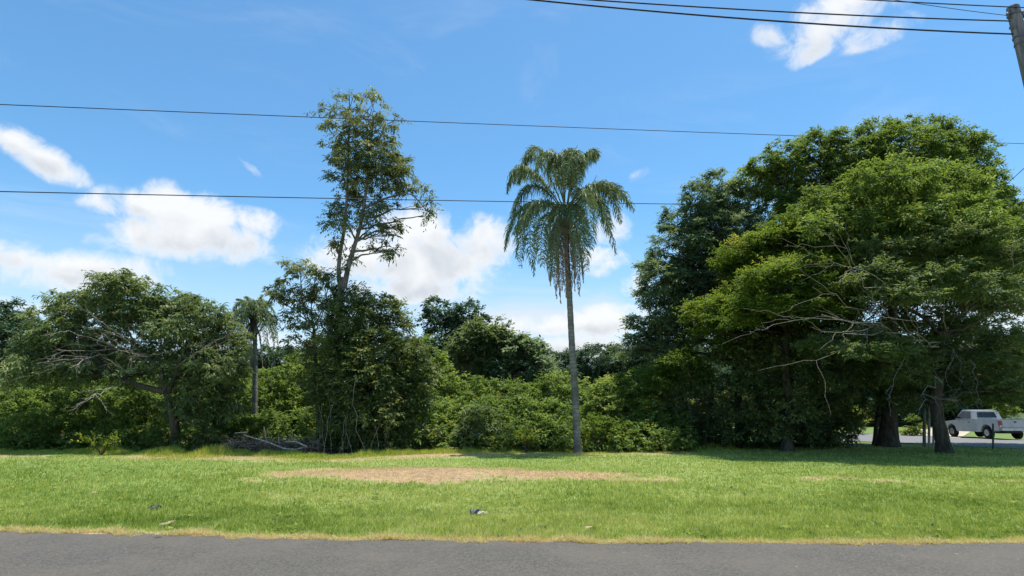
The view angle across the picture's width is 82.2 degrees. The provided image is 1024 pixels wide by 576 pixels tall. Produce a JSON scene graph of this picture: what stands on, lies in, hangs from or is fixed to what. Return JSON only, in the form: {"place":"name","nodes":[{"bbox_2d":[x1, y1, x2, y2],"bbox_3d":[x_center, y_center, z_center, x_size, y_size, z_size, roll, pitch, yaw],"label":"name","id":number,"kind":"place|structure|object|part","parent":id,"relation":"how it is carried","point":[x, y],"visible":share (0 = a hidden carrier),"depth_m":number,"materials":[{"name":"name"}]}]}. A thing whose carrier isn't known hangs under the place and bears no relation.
{"place":"outdoors","nodes":[
{"label":"outdoors","id":0,"kind":"place"},
{"bbox_2d":[0,441,751,462],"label":"long grass","id":1,"kind":"structure","parent":0,"point":[208,451],"depth_m":21.79,"materials":[{"name":"green plant"}]},
{"bbox_2d":[0,191,771,205],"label":"power line","id":2,"kind":"object","parent":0,"point":[303,197],"visible":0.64,"depth_m":22.46,"materials":[{"name":"black metal"}]},
{"bbox_2d":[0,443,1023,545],"bbox_3d":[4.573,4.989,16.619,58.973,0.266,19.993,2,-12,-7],"label":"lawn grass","id":3,"kind":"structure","parent":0,"point":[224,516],"depth_m":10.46,"materials":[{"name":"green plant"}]},
{"bbox_2d":[470,509,486,514],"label":"litter","id":4,"kind":"object","parent":3,"relation":"on","point":[477,511],"visible":0.94,"depth_m":9.12,"materials":[{"name":"grey plastic"}]},
{"bbox_2d":[0,531,1023,575],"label":"road","id":5,"kind":"structure","parent":0,"point":[49,554],"depth_m":6.44,"materials":[{"name":"grey asphalt"}]},
{"bbox_2d":[0,426,1023,544],"bbox_3d":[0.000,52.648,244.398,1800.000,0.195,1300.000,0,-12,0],"label":"ground","id":6,"kind":"structure","parent":0,"point":[869,429],"depth_m":14.54,"materials":[{"name":"green plant"}]},
{"bbox_2d":[0,296,47,418],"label":"background tree","id":7,"kind":"object","parent":6,"relation":"on","point":[10,328],"visible":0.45,"depth_m":36.78,"materials":[{"name":"green plant"}]},
{"bbox_2d":[0,404,69,450],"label":"shrub","id":8,"kind":"object","parent":6,"relation":"on","point":[33,419],"visible":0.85,"depth_m":23.16,"materials":[{"name":"green plant"}]},
{"bbox_2d":[0,370,166,451],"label":"undergrowth","id":9,"kind":"object","parent":6,"relation":"on","point":[72,424],"visible":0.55,"depth_m":25.64,"materials":[{"name":"green plant"}]},
{"bbox_2d":[69,427,134,454],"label":"sapling","id":10,"kind":"object","parent":6,"relation":"on","point":[107,444],"visible":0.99,"depth_m":21.66,"materials":[{"name":"green plant"}]},
{"bbox_2d":[0,426,235,451],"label":"undergrowth","id":11,"kind":"object","parent":6,"relation":"on","point":[150,444],"visible":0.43,"depth_m":23.33,"materials":[{"name":"green plant"}]},
{"bbox_2d":[0,267,261,447],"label":"spreading tree","id":12,"kind":"object","parent":6,"relation":"on","point":[65,348],"visible":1,"depth_m":24.02,"materials":[{"name":"green plant"}]},
{"bbox_2d":[148,505,161,508],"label":"litter","id":13,"kind":"object","parent":6,"relation":"on","point":[152,506],"visible":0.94,"depth_m":9.59,"materials":[{"name":"grey plastic"}]},
{"bbox_2d":[183,413,228,450],"bbox_3d":[-12.052,5.907,23.366,2.129,1.842,1.721,0,-12,0],"label":"shrub","id":14,"kind":"object","parent":6,"relation":"on","point":[212,431],"visible":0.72,"depth_m":23.09,"materials":[{"name":"green plant"}]},
{"bbox_2d":[209,413,268,440],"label":"shrub","id":15,"kind":"object","parent":6,"relation":"on","point":[235,425],"visible":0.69,"depth_m":24.21,"materials":[{"name":"green plant"}]},
{"bbox_2d":[140,346,342,446],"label":"undergrowth","id":16,"kind":"object","parent":6,"relation":"on","point":[297,416],"visible":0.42,"depth_m":28.02,"materials":[{"name":"green plant"}]},
{"bbox_2d":[232,295,278,429],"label":"palm tree","id":17,"kind":"object","parent":6,"relation":"on","point":[255,310],"visible":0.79,"depth_m":27.30,"materials":[{"name":"green plant"}]},
{"bbox_2d":[213,424,330,453],"bbox_3d":[-9.037,5.936,22.898,4.486,1.220,3.290,0,-12,0],"label":"branch heap","id":18,"kind":"object","parent":6,"relation":"on","point":[285,445],"visible":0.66,"depth_m":22.27,"materials":[{"name":"grey wood"}]},
{"bbox_2d":[260,256,337,434],"bbox_3d":[-9.216,2.664,25.133,3.951,8.756,3.328,0,-12,0],"label":"leafy tree","id":19,"kind":"object","parent":6,"relation":"on","point":[311,297],"visible":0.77,"depth_m":25.45,"materials":[{"name":"green plant"}]},
{"bbox_2d":[298,280,444,453],"bbox_3d":[-5.712,3.264,23.865,5.871,7.646,4.330,0,-12,0],"label":"dense tree","id":20,"kind":"object","parent":6,"relation":"on","point":[350,376],"visible":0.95,"depth_m":23.23,"materials":[{"name":"green plant"}]},
{"bbox_2d":[306,85,442,450],"bbox_3d":[-6.379,-1.372,25.508,6.898,16.763,3.565,0,-12,0],"label":"tall tree","id":21,"kind":"object","parent":6,"relation":"on","point":[390,171],"visible":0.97,"depth_m":25.85,"materials":[{"name":"green plant"}]},
{"bbox_2d":[398,422,451,450],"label":"shrub","id":22,"kind":"object","parent":6,"relation":"on","point":[424,430],"visible":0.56,"depth_m":23.24,"materials":[{"name":"green plant"}]},
{"bbox_2d":[400,333,454,417],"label":"background tree","id":23,"kind":"object","parent":6,"relation":"on","point":[441,358],"visible":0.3,"depth_m":29.32,"materials":[{"name":"green plant"}]},
{"bbox_2d":[413,295,496,395],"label":"background tree","id":24,"kind":"object","parent":6,"relation":"on","point":[454,320],"visible":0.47,"depth_m":36.53,"materials":[{"name":"green plant"}]},
{"bbox_2d":[444,404,513,448],"bbox_3d":[-1.259,5.740,23.851,3.167,2.089,2.127,0,-12,0],"label":"shrub","id":25,"kind":"object","parent":6,"relation":"on","point":[472,430],"visible":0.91,"depth_m":23.53,"materials":[{"name":"green plant"}]},
{"bbox_2d":[441,312,522,403],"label":"background tree","id":26,"kind":"object","parent":6,"relation":"on","point":[480,339],"visible":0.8,"depth_m":32.66,"materials":[{"name":"green plant"}]},
{"bbox_2d":[380,358,589,449],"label":"undergrowth","id":27,"kind":"object","parent":6,"relation":"on","point":[523,404],"visible":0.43,"depth_m":27.39,"materials":[{"name":"green plant"}]},
{"bbox_2d":[307,425,698,452],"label":"undergrowth","id":28,"kind":"object","parent":6,"relation":"on","point":[619,446],"visible":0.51,"depth_m":23.09,"materials":[{"name":"green plant"}]},
{"bbox_2d":[0,333,1023,432],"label":"woodland","id":29,"kind":"object","parent":6,"relation":"on","point":[603,363],"visible":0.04,"depth_m":45.73,"materials":[{"name":"green plant"}]},
{"bbox_2d":[0,523,1023,545],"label":"straw edge grass","id":30,"kind":"structure","parent":6,"relation":"on","point":[401,536],"depth_m":7.38,"materials":[{"name":"plant"}]},
{"bbox_2d":[485,330,562,398],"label":"background tree","id":31,"kind":"object","parent":6,"relation":"on","point":[533,360],"visible":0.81,"depth_m":32.22,"materials":[{"name":"green plant"}]},
{"bbox_2d":[511,426,538,452],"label":"sapling","id":32,"kind":"object","parent":6,"relation":"on","point":[524,438],"visible":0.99,"depth_m":22.55,"materials":[{"name":"green plant"}]},
{"bbox_2d":[510,409,572,451],"bbox_3d":[1.341,5.830,23.658,3.027,1.898,2.079,0,-12,0],"label":"shrub","id":33,"kind":"object","parent":6,"relation":"on","point":[555,425],"visible":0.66,"depth_m":23.37,"materials":[{"name":"green plant"}]},
{"bbox_2d":[503,145,635,452],"bbox_3d":[2.405,-0.004,23.975,5.531,13.128,3.621,0,-12,0],"label":"palm tree","id":34,"kind":"object","parent":6,"relation":"on","point":[572,165],"visible":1,"depth_m":23.93,"materials":[{"name":"green plant"}]},
{"bbox_2d":[580,412,632,450],"bbox_3d":[3.801,5.877,23.704,2.622,1.764,2.063,0,-12,0],"label":"shrub","id":35,"kind":"object","parent":6,"relation":"on","point":[611,427],"visible":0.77,"depth_m":23.53,"materials":[{"name":"green plant"}]},
{"bbox_2d":[579,365,660,441],"bbox_3d":[4.857,5.261,26.352,4.000,3.775,2.424,0,-12,0],"label":"shrub","id":36,"kind":"object","parent":6,"relation":"on","point":[602,398],"visible":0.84,"depth_m":26.18,"materials":[{"name":"green plant"}]},
{"bbox_2d":[549,357,716,447],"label":"undergrowth","id":37,"kind":"object","parent":6,"relation":"on","point":[645,418],"visible":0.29,"depth_m":25.76,"materials":[{"name":"green plant"}]},
{"bbox_2d":[610,419,682,451],"bbox_3d":[5.424,6.055,23.826,3.228,1.440,1.701,0,-12,0],"label":"shrub","id":38,"kind":"object","parent":6,"relation":"on","point":[641,434],"visible":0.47,"depth_m":23.66,"materials":[{"name":"green plant"}]},
{"bbox_2d":[639,344,722,448],"bbox_3d":[7.214,4.588,24.892,3.618,4.484,2.195,0,-12,0],"label":"shrub","id":39,"kind":"object","parent":6,"relation":"on","point":[678,354],"visible":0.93,"depth_m":25.02,"materials":[{"name":"green plant"}]},
{"bbox_2d":[605,166,781,446],"bbox_3d":[9.073,0.907,28.524,9.449,13.594,5.503,0,-12,0],"label":"tree","id":40,"kind":"object","parent":6,"relation":"on","point":[681,278],"visible":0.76,"depth_m":27.87,"materials":[{"name":"green plant"}]},
{"bbox_2d":[644,329,769,445],"bbox_3d":[8.474,4.269,25.680,5.445,5.741,3.256,0,-12,0],"label":"understorey tree","id":41,"kind":"object","parent":6,"relation":"on","point":[717,411],"visible":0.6,"depth_m":25.30,"materials":[{"name":"green plant"}]},
{"bbox_2d":[680,383,863,449],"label":"undergrowth","id":42,"kind":"object","parent":6,"relation":"on","point":[770,444],"visible":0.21,"depth_m":25.50,"materials":[{"name":"green plant"}]},
{"bbox_2d":[704,302,879,447],"bbox_3d":[12.578,3.701,25.999,8.823,7.906,7.811,0,-12,0],"label":"understorey tree","id":43,"kind":"object","parent":6,"relation":"on","point":[809,412],"visible":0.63,"depth_m":23.80,"materials":[{"name":"green plant"}]},
{"bbox_2d":[671,193,956,451],"bbox_3d":[13.124,0.883,23.381,13.237,11.217,7.760,0,-12,0],"label":"tree","id":44,"kind":"object","parent":6,"relation":"on","point":[783,288],"visible":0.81,"depth_m":23.41,"materials":[{"name":"green plant"}]},
{"bbox_2d":[832,400,867,446],"bbox_3d":[15.052,6.075,26.286,1.523,2.148,1.437,0,-12,0],"label":"shrub","id":45,"kind":"object","parent":6,"relation":"on","point":[852,420],"visible":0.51,"depth_m":26.17,"materials":[{"name":"green plant"}]},
{"bbox_2d":[853,405,874,433],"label":"shrub","id":46,"kind":"object","parent":6,"relation":"on","point":[862,427],"visible":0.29,"depth_m":40.75,"materials":[{"name":"green plant"}]},
{"bbox_2d":[723,213,1023,453],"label":"tree","id":47,"kind":"object","parent":6,"relation":"on","point":[896,351],"visible":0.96,"depth_m":20.99,"materials":[{"name":"green plant"}]},
{"bbox_2d":[727,112,1023,446],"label":"tree","id":48,"kind":"object","parent":6,"relation":"on","point":[947,169],"visible":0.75,"depth_m":24.56,"materials":[{"name":"green plant"}]},
{"bbox_2d":[899,414,931,435],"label":"shrub","id":49,"kind":"object","parent":6,"relation":"on","point":[913,431],"visible":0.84,"depth_m":37.80,"materials":[{"name":"green plant"}]},
{"bbox_2d":[922,409,925,446],"bbox_3d":[18.700,6.333,26.616,0.367,1.699,0.146,0,-12,0],"label":"post","id":50,"kind":"object","parent":6,"relation":"on","point":[924,431],"visible":1,"depth_m":26.56,"materials":[{"name":"grey wood"}]},
{"bbox_2d":[831,286,1023,444],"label":"understorey tree","id":51,"kind":"object","parent":6,"relation":"on","point":[903,409],"visible":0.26,"depth_m":27.37,"materials":[{"name":"green plant"}]},
{"bbox_2d":[928,406,929,446],"bbox_3d":[18.924,6.285,26.626,0.352,1.790,0.112,0,-12,0],"label":"post","id":52,"kind":"object","parent":6,"relation":"on","point":[928,426],"visible":0.62,"depth_m":26.59,"materials":[{"name":"brown wood"}]},
{"bbox_2d":[932,429,933,446],"bbox_3d":[19.107,6.355,26.611,0.313,1.646,0.090,0,-12,0],"label":"post","id":53,"kind":"object","parent":6,"relation":"on","point":[932,439],"visible":0.44,"depth_m":26.49,"materials":[{"name":"brown wood"}]},
{"bbox_2d":[992,423,993,448],"bbox_3d":[20.283,6.258,24.741,0.239,1.072,0.078,0,-12,0],"label":"post","id":54,"kind":"object","parent":6,"relation":"on","point":[992,436],"visible":0.91,"depth_m":24.72,"materials":[{"name":"black metal"}]},
{"bbox_2d":[985,403,1022,418],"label":"shrub","id":55,"kind":"object","parent":6,"relation":"on","point":[1004,413],"visible":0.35,"depth_m":42.69,"materials":[{"name":"green plant"}]},
{"bbox_2d":[1006,3,1023,86],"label":"utility pole","id":56,"kind":"object","parent":6,"relation":"on","point":[1015,16],"visible":0.99,"depth_m":14.53,"materials":[{"name":"brown wood"}]},
{"bbox_2d":[530,0,1013,34],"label":"power line","id":57,"kind":"object","parent":56,"relation":"attached to","point":[768,20],"visible":1,"depth_m":13.39,"materials":[{"name":"black rubber"}]},
{"bbox_2d":[589,0,1010,21],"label":"power line","id":58,"kind":"object","parent":56,"relation":"attached to","point":[797,12],"visible":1,"depth_m":13.60,"materials":[{"name":"black metal"}]},
{"bbox_2d":[870,0,1023,7],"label":"power line","id":59,"kind":"object","parent":56,"relation":"attached to","point":[948,4],"visible":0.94,"depth_m":14.05,"materials":[{"name":"black metal"}]},
{"bbox_2d":[896,0,1006,15],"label":"power line","id":60,"kind":"object","parent":56,"relation":"attached to","point":[950,8],"visible":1,"depth_m":13.85,"materials":[{"name":"black metal"}]},
{"bbox_2d":[1007,413,1023,418],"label":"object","id":61,"kind":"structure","parent":6,"relation":"on","point":[1020,415],"depth_m":48.75,"materials":[{"name":"green plant"}]},
{"bbox_2d":[0,104,1023,143],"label":"power line","id":62,"kind":"object","parent":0,"point":[401,120],"visible":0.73,"depth_m":23.68,"materials":[{"name":"black metal"}]},
{"bbox_2d":[0,0,1023,382],"label":"sky","id":63,"kind":"structure","parent":0,"point":[537,64],"materials":[{"name":"blue"}]},
{"bbox_2d":[838,433,1023,448],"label":"side road","id":64,"kind":"structure","parent":0,"point":[968,442],"depth_m":30.52,"materials":[{"name":"grey asphalt"}]},
{"bbox_2d":[945,410,1023,438],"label":"pickup truck","id":65,"kind":"object","parent":64,"relation":"on","point":[969,421],"visible":0.95,"depth_m":34.36,"materials":[{"name":"white paint"}]},
{"bbox_3d":[27.229,7.638,35.354,0.133,0.428,1.200,-1,-12,4],"label":"side window","id":66,"kind":"part","parent":65,"relation":"part of","materials":[{"name":"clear glass"}]},
{"bbox_3d":[27.956,7.468,34.589,1.080,0.308,0.111,-1,-12,4],"label":"rear window","id":67,"kind":"part","parent":65,"relation":"part of","materials":[{"name":"black glass"}]},
{"bbox_2d":[919,428,968,437],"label":"sandy path","id":68,"kind":"structure","parent":0,"point":[961,434],"depth_m":41.47,"materials":[{"name":"soil"}]}
]}

